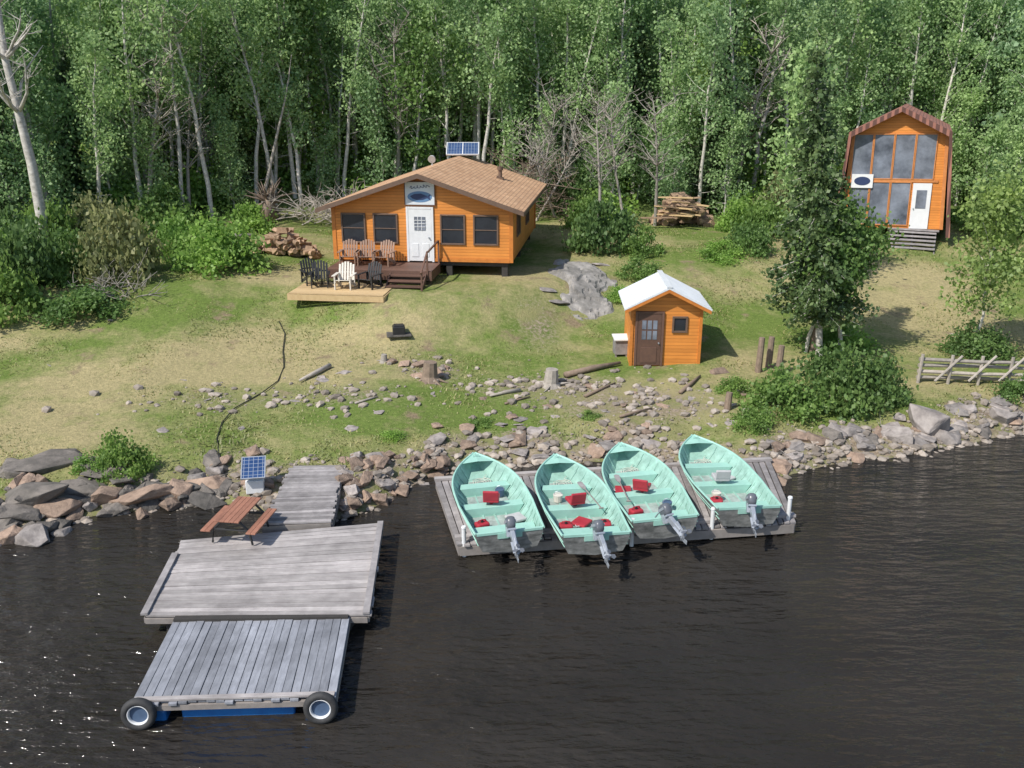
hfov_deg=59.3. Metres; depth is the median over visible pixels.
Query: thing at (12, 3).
aspen tree
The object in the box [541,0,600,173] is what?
aspen tree
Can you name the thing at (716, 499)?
fuel tank
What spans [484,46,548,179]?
aspen tree
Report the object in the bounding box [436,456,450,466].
boulder
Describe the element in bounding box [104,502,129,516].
boulder
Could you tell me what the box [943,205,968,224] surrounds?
bush
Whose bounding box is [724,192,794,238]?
bush
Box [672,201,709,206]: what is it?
lumber board
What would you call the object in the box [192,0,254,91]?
aspen tree
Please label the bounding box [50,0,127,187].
aspen tree
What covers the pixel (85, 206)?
bush
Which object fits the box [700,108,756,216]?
aspen tree
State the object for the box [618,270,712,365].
shed
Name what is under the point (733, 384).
bush
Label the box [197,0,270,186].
aspen tree
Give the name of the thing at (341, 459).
boulder
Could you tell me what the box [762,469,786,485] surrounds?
boulder
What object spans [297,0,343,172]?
aspen tree
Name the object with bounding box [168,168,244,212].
bush
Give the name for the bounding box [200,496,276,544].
picnic table
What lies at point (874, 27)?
aspen tree
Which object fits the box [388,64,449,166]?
aspen tree
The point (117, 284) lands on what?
brush pile
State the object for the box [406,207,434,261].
door
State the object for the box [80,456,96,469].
boulder
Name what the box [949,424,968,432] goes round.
boulder
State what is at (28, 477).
boulder
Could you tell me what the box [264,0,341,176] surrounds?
leafy tree
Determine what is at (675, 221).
firewood log
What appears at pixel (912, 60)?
aspen tree
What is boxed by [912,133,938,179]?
window
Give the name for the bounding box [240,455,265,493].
solar charger
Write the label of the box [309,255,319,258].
firewood log
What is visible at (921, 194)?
door
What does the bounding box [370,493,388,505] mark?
boulder
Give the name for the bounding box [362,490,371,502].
boulder
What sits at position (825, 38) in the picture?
aspen tree
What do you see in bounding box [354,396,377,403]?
fallen log
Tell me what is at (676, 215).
lumber board
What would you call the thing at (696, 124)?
aspen tree
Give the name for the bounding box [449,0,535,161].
aspen tree
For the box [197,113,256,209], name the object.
aspen tree
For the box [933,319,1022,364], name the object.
bush
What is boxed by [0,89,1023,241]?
undergrowth
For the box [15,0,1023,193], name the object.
forest
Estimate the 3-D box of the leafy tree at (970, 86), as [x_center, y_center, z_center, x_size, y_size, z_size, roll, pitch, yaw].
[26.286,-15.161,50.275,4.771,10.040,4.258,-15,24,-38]
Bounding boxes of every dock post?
[461,525,465,556]
[629,518,634,546]
[710,507,714,539]
[786,496,792,521]
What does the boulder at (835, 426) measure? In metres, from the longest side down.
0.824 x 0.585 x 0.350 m
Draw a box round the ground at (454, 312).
[0,58,1023,526]
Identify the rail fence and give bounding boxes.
[916,354,1023,385]
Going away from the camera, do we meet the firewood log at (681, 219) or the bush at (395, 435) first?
the bush at (395, 435)
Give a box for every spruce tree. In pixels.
[0,97,27,227]
[42,46,96,208]
[104,21,174,181]
[213,41,265,192]
[618,16,663,186]
[681,6,746,210]
[683,61,742,195]
[759,44,880,355]
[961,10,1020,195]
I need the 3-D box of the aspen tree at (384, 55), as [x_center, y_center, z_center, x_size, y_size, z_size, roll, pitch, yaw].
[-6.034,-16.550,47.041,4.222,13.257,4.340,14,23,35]
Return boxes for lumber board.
[640,217,679,218]
[654,205,692,209]
[657,205,694,210]
[657,213,693,216]
[658,196,693,198]
[662,210,700,215]
[663,197,700,201]
[665,205,698,210]
[666,210,703,213]
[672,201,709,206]
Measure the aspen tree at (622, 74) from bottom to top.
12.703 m
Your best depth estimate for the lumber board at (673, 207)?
42.22 m
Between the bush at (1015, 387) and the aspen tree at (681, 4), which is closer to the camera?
the bush at (1015, 387)
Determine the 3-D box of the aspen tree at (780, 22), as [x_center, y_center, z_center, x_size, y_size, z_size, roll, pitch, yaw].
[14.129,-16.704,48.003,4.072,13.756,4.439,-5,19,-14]
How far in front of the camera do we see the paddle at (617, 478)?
20.23 m
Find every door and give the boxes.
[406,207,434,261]
[633,311,664,365]
[909,183,931,228]
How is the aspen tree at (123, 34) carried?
on the ground at (454, 312)
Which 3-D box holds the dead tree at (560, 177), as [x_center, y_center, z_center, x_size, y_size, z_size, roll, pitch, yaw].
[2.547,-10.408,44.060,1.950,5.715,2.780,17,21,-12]
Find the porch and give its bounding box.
[328,240,440,291]
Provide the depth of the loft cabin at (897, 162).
39.71 m
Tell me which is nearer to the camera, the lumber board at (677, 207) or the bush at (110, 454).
the bush at (110, 454)
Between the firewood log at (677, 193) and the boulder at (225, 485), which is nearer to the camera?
the boulder at (225, 485)
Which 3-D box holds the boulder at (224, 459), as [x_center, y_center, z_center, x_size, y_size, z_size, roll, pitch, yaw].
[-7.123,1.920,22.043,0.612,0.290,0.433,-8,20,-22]
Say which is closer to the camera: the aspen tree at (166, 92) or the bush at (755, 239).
the bush at (755, 239)
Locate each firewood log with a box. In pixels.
[269,235,281,239]
[275,238,284,246]
[276,227,288,232]
[277,245,287,250]
[284,238,293,243]
[287,232,298,237]
[290,251,301,256]
[292,240,298,245]
[301,245,312,249]
[303,249,314,254]
[307,251,314,255]
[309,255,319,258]
[657,209,664,215]
[661,219,668,225]
[663,215,677,224]
[666,216,674,221]
[667,201,676,206]
[669,192,685,198]
[676,200,689,206]
[677,216,691,222]
[697,216,712,222]
[697,219,713,224]
[698,209,704,215]
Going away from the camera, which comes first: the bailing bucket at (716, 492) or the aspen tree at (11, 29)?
the bailing bucket at (716, 492)
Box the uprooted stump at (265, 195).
[244,178,294,222]
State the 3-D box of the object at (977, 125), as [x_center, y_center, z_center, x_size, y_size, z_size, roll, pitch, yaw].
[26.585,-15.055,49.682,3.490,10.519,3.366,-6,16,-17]
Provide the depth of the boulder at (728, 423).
24.35 m
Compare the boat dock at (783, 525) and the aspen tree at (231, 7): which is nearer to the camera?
the boat dock at (783, 525)
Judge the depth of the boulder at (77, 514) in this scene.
19.95 m
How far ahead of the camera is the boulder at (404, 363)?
27.74 m
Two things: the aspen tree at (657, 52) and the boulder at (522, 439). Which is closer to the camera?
the boulder at (522, 439)
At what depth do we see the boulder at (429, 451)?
22.58 m
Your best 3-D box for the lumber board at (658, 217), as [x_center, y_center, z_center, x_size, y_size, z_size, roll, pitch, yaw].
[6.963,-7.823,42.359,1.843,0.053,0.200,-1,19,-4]
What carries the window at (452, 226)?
in the cabin at (463, 208)
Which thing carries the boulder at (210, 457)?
on the ground at (454, 312)
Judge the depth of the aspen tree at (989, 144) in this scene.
47.17 m
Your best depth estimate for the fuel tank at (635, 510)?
19.01 m
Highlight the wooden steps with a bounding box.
[887,227,938,253]
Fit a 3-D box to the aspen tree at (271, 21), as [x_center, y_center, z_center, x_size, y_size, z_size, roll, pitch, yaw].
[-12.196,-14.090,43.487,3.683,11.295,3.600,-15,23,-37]
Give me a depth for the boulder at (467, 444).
23.30 m
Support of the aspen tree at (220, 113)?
on the ground at (454, 312)
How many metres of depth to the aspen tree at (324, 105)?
48.42 m
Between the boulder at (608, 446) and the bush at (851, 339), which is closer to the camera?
the boulder at (608, 446)
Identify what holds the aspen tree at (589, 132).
on the ground at (454, 312)
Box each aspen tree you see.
[0,0,33,196]
[0,0,49,201]
[0,0,51,179]
[0,0,73,201]
[0,1,62,214]
[0,102,44,199]
[0,131,48,231]
[3,121,75,213]
[7,0,86,105]
[19,76,87,209]
[34,0,95,154]
[34,0,99,169]
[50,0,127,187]
[51,24,136,202]
[69,72,146,206]
[77,0,167,211]
[84,1,138,167]
[87,115,147,193]
[104,0,177,186]
[107,0,159,73]
[114,0,182,183]
[116,110,185,206]
[129,0,213,207]
[132,0,214,217]
[133,7,190,163]
[137,0,211,184]
[145,78,175,174]
[156,50,214,169]
[158,76,201,171]
[173,0,222,161]
[178,0,232,185]
[178,2,248,173]
[181,0,226,176]
[186,2,218,162]
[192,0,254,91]
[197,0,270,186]
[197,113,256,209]
[200,87,253,201]
[203,0,279,209]
[215,0,297,206]
[219,1,261,92]
[230,0,272,175]
[240,0,323,204]
[242,8,306,171]
[244,0,319,198]
[255,82,298,183]
[280,0,333,190]
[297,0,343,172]
[299,0,331,163]
[300,121,345,200]
[303,39,341,156]
[307,0,342,166]
[308,7,325,152]
[312,0,368,194]
[312,0,376,168]
[313,1,342,123]
[322,0,379,179]
[324,0,393,197]
[325,0,353,140]
[327,34,363,161]
[340,90,392,159]
[343,39,393,177]
[344,5,391,142]
[347,68,406,184]
[355,0,421,174]
[355,0,435,173]
[356,67,404,139]
[357,0,400,137]
[371,0,437,151]
[376,88,443,174]
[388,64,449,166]
[397,0,441,117]
[400,0,474,158]
[417,0,467,161]
[419,0,477,157]
[429,0,497,155]
[434,6,464,156]
[434,31,485,151]
[442,0,524,159]
[446,0,470,120]
[446,0,521,157]
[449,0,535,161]
[457,1,488,162]
[466,0,530,164]
[469,6,532,164]
[481,95,500,142]
[482,0,537,170]
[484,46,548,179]
[488,1,529,162]
[492,0,538,168]
[492,91,537,171]
[497,0,563,176]
[506,0,570,174]
[517,0,568,154]
[517,47,547,166]
[523,57,568,149]
[523,65,585,174]
[524,1,584,164]
[524,89,566,203]
[532,0,599,179]
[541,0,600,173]
[543,4,595,153]
[546,0,601,172]
[549,0,626,180]
[554,16,595,139]
[559,0,598,171]
[562,116,616,196]
[574,109,612,181]
[577,0,640,193]
[578,0,656,194]
[581,18,605,123]
[581,76,645,209]
[582,0,649,187]
[590,0,657,193]
[601,0,660,149]
[613,102,675,201]
[618,0,670,162]
[632,0,685,183]
[635,127,677,206]
[639,0,684,148]
[645,10,702,189]
[650,0,686,101]
[650,0,710,121]
[650,129,686,200]
[656,3,693,138]
[656,84,707,191]
[665,0,719,196]
[671,0,750,203]
[675,90,701,177]
[686,87,704,165]
[690,0,761,64]
[694,0,765,213]
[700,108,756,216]
[715,0,772,89]
[733,30,784,181]
[736,102,781,175]
[740,0,826,193]
[743,0,802,155]
[749,0,817,172]
[763,11,805,175]
[767,4,822,159]
[769,91,798,171]
[778,54,808,168]
[785,0,866,114]
[800,0,865,143]
[808,0,894,169]
[808,3,863,131]
[823,84,860,191]
[831,81,875,168]
[832,0,886,147]
[835,0,898,112]
[835,9,873,122]
[842,106,887,152]
[847,13,907,127]
[849,0,930,119]
[855,12,914,117]
[873,0,949,105]
[879,0,950,111]
[880,0,964,104]
[887,0,926,110]
[893,9,933,108]
[905,1,974,109]
[913,66,972,189]
[925,0,982,109]
[931,0,1001,120]
[934,74,992,195]
[936,0,996,126]
[938,117,990,205]
[952,0,1022,202]
[952,113,1019,203]
[967,0,1020,84]
[968,136,1023,194]
[972,88,1023,192]
[989,55,1023,189]
[991,117,1023,188]
[993,7,1023,157]
[1006,66,1023,184]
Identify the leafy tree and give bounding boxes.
[0,1,58,142]
[55,0,183,173]
[98,2,185,146]
[217,0,335,191]
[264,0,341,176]
[323,0,389,145]
[376,0,475,172]
[581,0,640,178]
[663,9,712,112]
[674,0,764,156]
[737,0,800,175]
[738,35,851,293]
[775,184,909,350]
[784,190,888,351]
[947,23,1023,195]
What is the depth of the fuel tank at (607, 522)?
18.46 m
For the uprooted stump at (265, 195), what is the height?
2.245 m
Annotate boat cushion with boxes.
[505,512,526,522]
[572,516,592,527]
[613,486,630,492]
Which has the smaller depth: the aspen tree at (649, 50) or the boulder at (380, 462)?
the boulder at (380, 462)
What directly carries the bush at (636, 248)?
on the ground at (454, 312)
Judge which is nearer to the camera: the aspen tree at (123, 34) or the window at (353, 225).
the window at (353, 225)
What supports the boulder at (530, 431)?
on the ground at (454, 312)
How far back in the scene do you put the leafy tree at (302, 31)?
44.40 m
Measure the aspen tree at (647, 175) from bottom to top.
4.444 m
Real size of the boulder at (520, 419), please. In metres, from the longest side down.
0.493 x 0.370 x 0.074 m
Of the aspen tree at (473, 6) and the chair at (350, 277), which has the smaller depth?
the chair at (350, 277)
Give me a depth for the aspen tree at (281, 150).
47.13 m
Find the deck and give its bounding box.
[287,281,396,302]
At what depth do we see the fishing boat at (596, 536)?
19.10 m
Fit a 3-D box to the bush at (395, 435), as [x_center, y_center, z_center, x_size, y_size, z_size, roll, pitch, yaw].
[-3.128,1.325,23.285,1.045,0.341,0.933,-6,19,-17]
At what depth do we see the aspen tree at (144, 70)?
41.55 m
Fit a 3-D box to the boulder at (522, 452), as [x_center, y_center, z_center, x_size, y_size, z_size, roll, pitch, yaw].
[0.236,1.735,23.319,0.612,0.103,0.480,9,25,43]
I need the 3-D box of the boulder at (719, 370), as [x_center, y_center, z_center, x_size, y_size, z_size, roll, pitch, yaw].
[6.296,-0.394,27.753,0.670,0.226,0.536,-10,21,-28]
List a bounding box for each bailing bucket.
[495,485,504,496]
[553,491,562,502]
[662,498,671,505]
[712,489,720,496]
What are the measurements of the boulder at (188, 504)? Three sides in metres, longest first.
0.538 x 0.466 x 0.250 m
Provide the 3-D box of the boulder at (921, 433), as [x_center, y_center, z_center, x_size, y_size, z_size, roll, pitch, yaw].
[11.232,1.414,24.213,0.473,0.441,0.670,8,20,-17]
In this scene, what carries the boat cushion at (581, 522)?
in the fishing boat at (596, 536)
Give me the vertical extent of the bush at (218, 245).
2.632 m
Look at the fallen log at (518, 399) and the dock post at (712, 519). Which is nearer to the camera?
the dock post at (712, 519)
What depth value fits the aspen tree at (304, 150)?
49.55 m
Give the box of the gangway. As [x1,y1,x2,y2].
[262,465,345,532]
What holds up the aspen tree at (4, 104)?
on the ground at (454, 312)
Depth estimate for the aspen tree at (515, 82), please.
49.18 m
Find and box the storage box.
[612,333,627,356]
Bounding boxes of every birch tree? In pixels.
[0,0,48,237]
[922,149,1023,346]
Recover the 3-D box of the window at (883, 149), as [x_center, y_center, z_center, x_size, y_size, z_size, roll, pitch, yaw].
[16.422,-10.066,39.848,0.850,1.960,0.070,7,20,23]
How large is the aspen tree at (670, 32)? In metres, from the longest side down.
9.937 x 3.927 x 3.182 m
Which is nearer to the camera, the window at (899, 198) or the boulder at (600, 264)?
the boulder at (600, 264)
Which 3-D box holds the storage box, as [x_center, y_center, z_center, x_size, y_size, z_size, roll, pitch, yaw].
[3.535,-1.225,29.337,0.500,0.723,0.551,-1,19,-4]
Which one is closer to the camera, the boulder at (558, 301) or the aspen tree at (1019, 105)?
the boulder at (558, 301)
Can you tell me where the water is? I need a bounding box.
[0,432,1023,767]
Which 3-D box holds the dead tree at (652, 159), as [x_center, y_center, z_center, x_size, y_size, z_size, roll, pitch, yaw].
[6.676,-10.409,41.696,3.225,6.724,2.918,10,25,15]
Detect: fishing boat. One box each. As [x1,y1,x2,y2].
[452,452,544,562]
[534,453,631,568]
[602,442,698,544]
[678,434,781,537]
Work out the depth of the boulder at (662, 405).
25.40 m
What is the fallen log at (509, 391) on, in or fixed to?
on the ground at (454, 312)
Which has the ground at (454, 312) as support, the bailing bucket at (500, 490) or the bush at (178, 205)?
the bush at (178, 205)
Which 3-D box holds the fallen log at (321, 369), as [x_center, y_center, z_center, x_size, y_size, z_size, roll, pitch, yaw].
[-5.908,-0.355,27.038,0.160,0.224,1.334,10,21,28]
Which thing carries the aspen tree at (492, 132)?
on the ground at (454, 312)
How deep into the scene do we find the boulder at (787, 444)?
23.09 m
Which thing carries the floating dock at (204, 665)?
on the water
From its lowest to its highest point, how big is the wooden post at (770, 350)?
1.208 m
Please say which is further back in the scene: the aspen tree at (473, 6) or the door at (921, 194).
the aspen tree at (473, 6)
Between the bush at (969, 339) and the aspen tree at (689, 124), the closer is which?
the bush at (969, 339)
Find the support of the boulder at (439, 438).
on the ground at (454, 312)
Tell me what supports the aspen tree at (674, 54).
on the ground at (454, 312)
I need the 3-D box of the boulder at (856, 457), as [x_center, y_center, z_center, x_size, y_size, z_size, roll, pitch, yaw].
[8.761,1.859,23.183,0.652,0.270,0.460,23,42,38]
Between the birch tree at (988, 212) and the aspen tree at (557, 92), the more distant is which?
the aspen tree at (557, 92)
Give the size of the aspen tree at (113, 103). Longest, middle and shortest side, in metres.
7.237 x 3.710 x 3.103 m
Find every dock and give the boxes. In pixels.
[120,614,350,730]
[140,521,383,631]
[434,457,795,555]
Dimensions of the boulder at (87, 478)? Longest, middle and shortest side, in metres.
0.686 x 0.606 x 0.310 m
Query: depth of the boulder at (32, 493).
19.81 m
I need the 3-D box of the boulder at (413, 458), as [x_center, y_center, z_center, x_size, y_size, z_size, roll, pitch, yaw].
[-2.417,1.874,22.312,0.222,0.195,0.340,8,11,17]
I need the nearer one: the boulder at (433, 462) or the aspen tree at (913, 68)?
the boulder at (433, 462)
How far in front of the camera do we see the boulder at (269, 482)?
20.94 m
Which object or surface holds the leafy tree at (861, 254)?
on the ground at (454, 312)
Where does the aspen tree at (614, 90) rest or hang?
on the ground at (454, 312)
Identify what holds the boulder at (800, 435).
on the ground at (454, 312)
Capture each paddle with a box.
[577,481,603,508]
[614,474,630,501]
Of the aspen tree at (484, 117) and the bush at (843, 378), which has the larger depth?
the aspen tree at (484, 117)
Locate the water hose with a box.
[216,321,284,456]
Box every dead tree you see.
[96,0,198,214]
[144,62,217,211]
[260,54,291,205]
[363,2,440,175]
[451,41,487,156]
[508,117,556,217]
[518,128,561,178]
[528,78,579,180]
[536,113,602,220]
[566,83,634,217]
[574,78,636,213]
[589,83,639,209]
[630,86,695,225]
[737,11,791,182]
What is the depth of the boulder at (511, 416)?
24.72 m
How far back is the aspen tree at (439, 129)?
49.51 m
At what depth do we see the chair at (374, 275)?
31.84 m
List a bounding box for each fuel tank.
[474,519,489,527]
[559,521,572,528]
[601,519,611,525]
[628,506,643,514]
[710,496,722,502]
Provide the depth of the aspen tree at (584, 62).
50.45 m
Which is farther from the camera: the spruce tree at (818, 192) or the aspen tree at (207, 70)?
the aspen tree at (207, 70)
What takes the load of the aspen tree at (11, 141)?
on the ground at (454, 312)
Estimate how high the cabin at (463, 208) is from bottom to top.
4.732 m
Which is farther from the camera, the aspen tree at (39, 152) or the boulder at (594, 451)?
the aspen tree at (39, 152)
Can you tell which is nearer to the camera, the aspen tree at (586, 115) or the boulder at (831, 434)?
the boulder at (831, 434)
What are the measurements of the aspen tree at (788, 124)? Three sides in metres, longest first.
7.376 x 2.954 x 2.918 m
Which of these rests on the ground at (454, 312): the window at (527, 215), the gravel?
the gravel
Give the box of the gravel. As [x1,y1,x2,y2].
[1,354,1023,524]
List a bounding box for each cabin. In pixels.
[315,142,546,276]
[838,104,952,239]
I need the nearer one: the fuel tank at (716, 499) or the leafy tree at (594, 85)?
the fuel tank at (716, 499)
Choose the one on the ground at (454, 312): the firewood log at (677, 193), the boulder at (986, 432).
the boulder at (986, 432)
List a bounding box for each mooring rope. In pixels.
[473,475,490,483]
[553,476,571,484]
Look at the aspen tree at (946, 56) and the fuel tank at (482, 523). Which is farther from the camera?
the aspen tree at (946, 56)
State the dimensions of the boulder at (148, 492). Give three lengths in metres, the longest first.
1.501 x 0.975 x 0.459 m
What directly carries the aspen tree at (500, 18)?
on the ground at (454, 312)
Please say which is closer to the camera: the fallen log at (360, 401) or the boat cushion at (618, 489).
the boat cushion at (618, 489)
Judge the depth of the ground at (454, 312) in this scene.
28.69 m
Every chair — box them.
[298,258,322,285]
[308,260,329,288]
[331,262,355,289]
[337,239,359,265]
[355,239,376,265]
[355,261,382,289]
[371,240,396,266]
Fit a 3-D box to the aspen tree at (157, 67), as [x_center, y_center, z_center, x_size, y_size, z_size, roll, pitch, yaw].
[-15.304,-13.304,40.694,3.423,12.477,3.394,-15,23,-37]
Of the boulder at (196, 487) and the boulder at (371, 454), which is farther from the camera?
the boulder at (371, 454)
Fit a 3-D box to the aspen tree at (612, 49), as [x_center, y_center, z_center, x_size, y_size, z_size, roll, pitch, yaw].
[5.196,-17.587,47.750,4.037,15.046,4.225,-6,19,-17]
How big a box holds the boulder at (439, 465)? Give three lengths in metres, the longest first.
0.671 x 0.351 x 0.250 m
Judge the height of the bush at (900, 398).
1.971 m
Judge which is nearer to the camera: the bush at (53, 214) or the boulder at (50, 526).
the boulder at (50, 526)
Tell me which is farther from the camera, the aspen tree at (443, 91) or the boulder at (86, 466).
the aspen tree at (443, 91)
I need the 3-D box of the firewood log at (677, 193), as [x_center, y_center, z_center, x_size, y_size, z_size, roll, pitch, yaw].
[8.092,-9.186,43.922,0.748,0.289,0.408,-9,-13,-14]
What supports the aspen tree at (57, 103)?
on the ground at (454, 312)
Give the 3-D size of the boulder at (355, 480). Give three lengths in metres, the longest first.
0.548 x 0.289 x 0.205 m
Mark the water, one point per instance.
(868, 614)
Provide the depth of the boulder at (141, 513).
20.11 m
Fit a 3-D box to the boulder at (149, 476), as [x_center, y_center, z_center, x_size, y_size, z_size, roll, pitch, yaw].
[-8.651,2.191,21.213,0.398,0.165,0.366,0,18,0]
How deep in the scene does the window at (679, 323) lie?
28.03 m
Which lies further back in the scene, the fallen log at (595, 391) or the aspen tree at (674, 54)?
the aspen tree at (674, 54)
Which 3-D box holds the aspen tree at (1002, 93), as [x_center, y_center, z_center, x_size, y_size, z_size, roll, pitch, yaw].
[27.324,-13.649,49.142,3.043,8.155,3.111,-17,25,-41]
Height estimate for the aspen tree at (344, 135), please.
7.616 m
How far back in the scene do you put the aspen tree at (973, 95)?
48.15 m
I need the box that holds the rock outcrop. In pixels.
[548,259,617,320]
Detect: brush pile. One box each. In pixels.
[68,248,167,299]
[262,177,369,224]
[484,138,582,220]
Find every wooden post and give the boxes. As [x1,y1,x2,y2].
[724,392,732,410]
[755,337,764,372]
[765,336,774,368]
[776,345,784,369]
[809,328,815,351]
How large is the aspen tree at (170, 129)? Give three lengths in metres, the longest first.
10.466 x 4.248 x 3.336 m
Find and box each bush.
[0,205,68,305]
[0,248,51,327]
[2,191,105,247]
[2,205,69,267]
[25,279,134,328]
[31,219,100,288]
[61,183,137,247]
[61,190,173,292]
[68,448,115,479]
[79,174,156,215]
[88,427,162,486]
[117,175,210,238]
[148,210,204,263]
[155,213,278,280]
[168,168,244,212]
[219,199,279,235]
[374,429,409,442]
[466,414,496,431]
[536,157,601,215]
[558,188,615,229]
[559,196,642,257]
[578,409,606,421]
[603,283,626,302]
[613,254,667,281]
[616,223,665,260]
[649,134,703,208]
[694,238,752,265]
[708,193,750,232]
[711,374,755,399]
[721,216,779,260]
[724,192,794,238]
[726,402,777,437]
[732,364,835,426]
[752,158,798,211]
[780,337,906,425]
[793,321,886,356]
[853,349,918,411]
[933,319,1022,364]
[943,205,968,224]
[953,181,1023,238]
[988,372,1023,404]
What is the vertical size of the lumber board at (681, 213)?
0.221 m
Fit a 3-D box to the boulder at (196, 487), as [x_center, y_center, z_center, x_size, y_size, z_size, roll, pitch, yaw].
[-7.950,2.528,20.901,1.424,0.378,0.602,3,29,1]
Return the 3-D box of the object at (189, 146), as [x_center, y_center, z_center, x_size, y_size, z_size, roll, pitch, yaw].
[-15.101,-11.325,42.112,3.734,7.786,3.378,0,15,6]
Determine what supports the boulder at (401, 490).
on the ground at (454, 312)
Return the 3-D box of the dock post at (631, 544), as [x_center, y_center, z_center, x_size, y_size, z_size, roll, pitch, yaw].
[2.496,3.085,18.717,0.110,0.630,0.110,0,18,0]
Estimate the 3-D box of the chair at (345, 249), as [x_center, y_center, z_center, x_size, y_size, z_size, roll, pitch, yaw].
[-6.054,-4.885,33.422,0.745,0.885,0.790,1,19,2]
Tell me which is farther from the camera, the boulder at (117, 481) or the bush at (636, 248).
the bush at (636, 248)
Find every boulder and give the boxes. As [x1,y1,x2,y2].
[0,454,81,473]
[0,458,19,478]
[0,503,40,520]
[0,505,6,513]
[0,518,23,525]
[0,522,17,531]
[0,524,22,544]
[5,482,68,505]
[7,472,25,488]
[14,495,22,501]
[14,523,49,546]
[18,473,35,484]
[21,521,35,527]
[33,497,83,517]
[34,448,81,455]
[35,474,48,481]
[35,521,58,532]
[50,526,72,536]
[56,519,72,528]
[57,493,81,499]
[60,479,107,496]
[64,507,83,521]
[77,476,98,481]
[77,477,86,486]
[78,496,90,503]
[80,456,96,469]
[80,464,125,477]
[82,498,97,511]
[91,486,122,504]
[96,503,127,517]
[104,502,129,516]
[106,466,119,479]
[108,484,171,505]
[109,476,134,484]
[118,489,133,495]
[124,483,134,489]
[135,482,145,489]
[136,481,162,487]
[136,506,148,519]
[137,473,153,481]
[137,499,160,511]
[156,427,168,432]
[158,494,174,500]
[159,497,182,510]
[163,482,200,491]
[169,478,192,503]
[177,494,188,500]
[179,501,194,507]
[185,475,228,488]
[187,472,206,479]
[187,490,226,509]
[188,468,202,474]
[197,483,214,493]
[202,449,220,466]
[205,466,223,474]
[210,455,231,465]
[214,468,237,497]
[216,489,225,497]
[220,464,228,472]
[245,444,259,456]
[264,477,274,488]
[315,378,328,381]
[335,370,351,373]
[335,474,355,484]
[337,469,353,474]
[338,456,349,462]
[338,506,350,511]
[339,499,344,505]
[340,498,348,509]
[343,484,359,496]
[345,425,358,431]
[345,481,363,488]
[347,496,361,509]
[348,456,364,470]
[348,478,359,484]
[350,451,362,457]
[359,471,372,486]
[362,458,374,469]
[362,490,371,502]
[364,452,383,458]
[369,451,390,463]
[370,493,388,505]
[374,410,384,413]
[374,475,395,490]
[375,456,389,469]
[385,450,395,457]
[386,358,396,363]
[393,484,408,496]
[398,360,410,366]
[399,477,407,482]
[402,470,419,479]
[409,372,421,377]
[410,455,418,461]
[411,360,425,366]
[417,452,427,461]
[420,458,430,468]
[421,459,436,472]
[423,449,433,455]
[427,432,446,445]
[427,470,445,477]
[431,422,443,428]
[433,460,444,469]
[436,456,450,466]
[437,367,443,374]
[459,423,474,433]
[460,440,476,449]
[466,433,480,442]
[499,435,513,441]
[505,413,517,419]
[507,429,525,447]
[512,436,521,446]
[512,448,528,455]
[513,416,527,421]
[526,426,540,434]
[527,428,542,434]
[531,454,549,459]
[540,287,556,291]
[549,299,570,303]
[584,383,592,388]
[585,434,596,440]
[588,443,604,458]
[591,263,609,265]
[597,441,615,450]
[602,430,624,442]
[608,425,616,431]
[641,422,650,427]
[641,428,652,434]
[641,438,660,449]
[656,403,668,407]
[709,367,729,374]
[725,420,736,425]
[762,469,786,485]
[766,439,774,446]
[771,441,784,451]
[771,458,792,474]
[778,448,803,461]
[782,441,790,448]
[787,441,804,451]
[789,430,807,441]
[805,432,829,445]
[822,427,842,440]
[828,422,846,438]
[840,425,861,436]
[846,451,864,463]
[847,422,861,432]
[852,434,868,443]
[856,442,875,451]
[862,433,879,444]
[872,425,881,437]
[877,420,912,444]
[881,423,890,435]
[885,421,899,425]
[893,412,905,421]
[908,403,949,435]
[913,433,941,442]
[913,434,929,445]
[919,432,937,438]
[934,429,960,445]
[943,402,968,415]
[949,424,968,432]
[950,420,968,428]
[960,404,977,414]
[976,425,991,439]
[980,419,989,427]
[989,395,1012,406]
[989,407,1020,423]
[990,403,1011,411]
[1008,417,1022,424]
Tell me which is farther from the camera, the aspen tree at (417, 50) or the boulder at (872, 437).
the aspen tree at (417, 50)
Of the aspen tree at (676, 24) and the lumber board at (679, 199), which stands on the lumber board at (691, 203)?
the lumber board at (679, 199)
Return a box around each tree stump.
[376,354,387,363]
[418,360,448,386]
[536,367,570,391]
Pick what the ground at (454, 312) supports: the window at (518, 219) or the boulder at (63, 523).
the boulder at (63, 523)
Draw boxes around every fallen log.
[299,363,331,380]
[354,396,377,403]
[489,388,520,396]
[504,396,529,404]
[563,361,620,377]
[584,382,615,397]
[619,407,651,417]
[678,375,700,393]
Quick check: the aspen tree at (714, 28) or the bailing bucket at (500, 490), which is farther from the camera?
the aspen tree at (714, 28)
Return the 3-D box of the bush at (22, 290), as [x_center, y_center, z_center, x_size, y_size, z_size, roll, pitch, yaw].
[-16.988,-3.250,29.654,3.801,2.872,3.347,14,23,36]
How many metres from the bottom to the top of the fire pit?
0.368 m
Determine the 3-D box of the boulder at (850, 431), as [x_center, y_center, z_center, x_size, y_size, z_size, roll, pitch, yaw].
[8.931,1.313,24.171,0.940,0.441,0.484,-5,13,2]
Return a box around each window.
[340,212,365,242]
[372,213,398,243]
[440,214,465,244]
[473,215,498,245]
[516,214,520,236]
[525,211,528,224]
[672,316,687,332]
[848,181,868,223]
[850,134,874,178]
[867,181,890,224]
[871,134,895,178]
[887,182,911,225]
[891,134,916,179]
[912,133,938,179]
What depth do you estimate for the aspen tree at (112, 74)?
44.97 m
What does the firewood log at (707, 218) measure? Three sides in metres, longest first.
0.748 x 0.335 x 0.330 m
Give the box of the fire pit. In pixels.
[386,323,411,337]

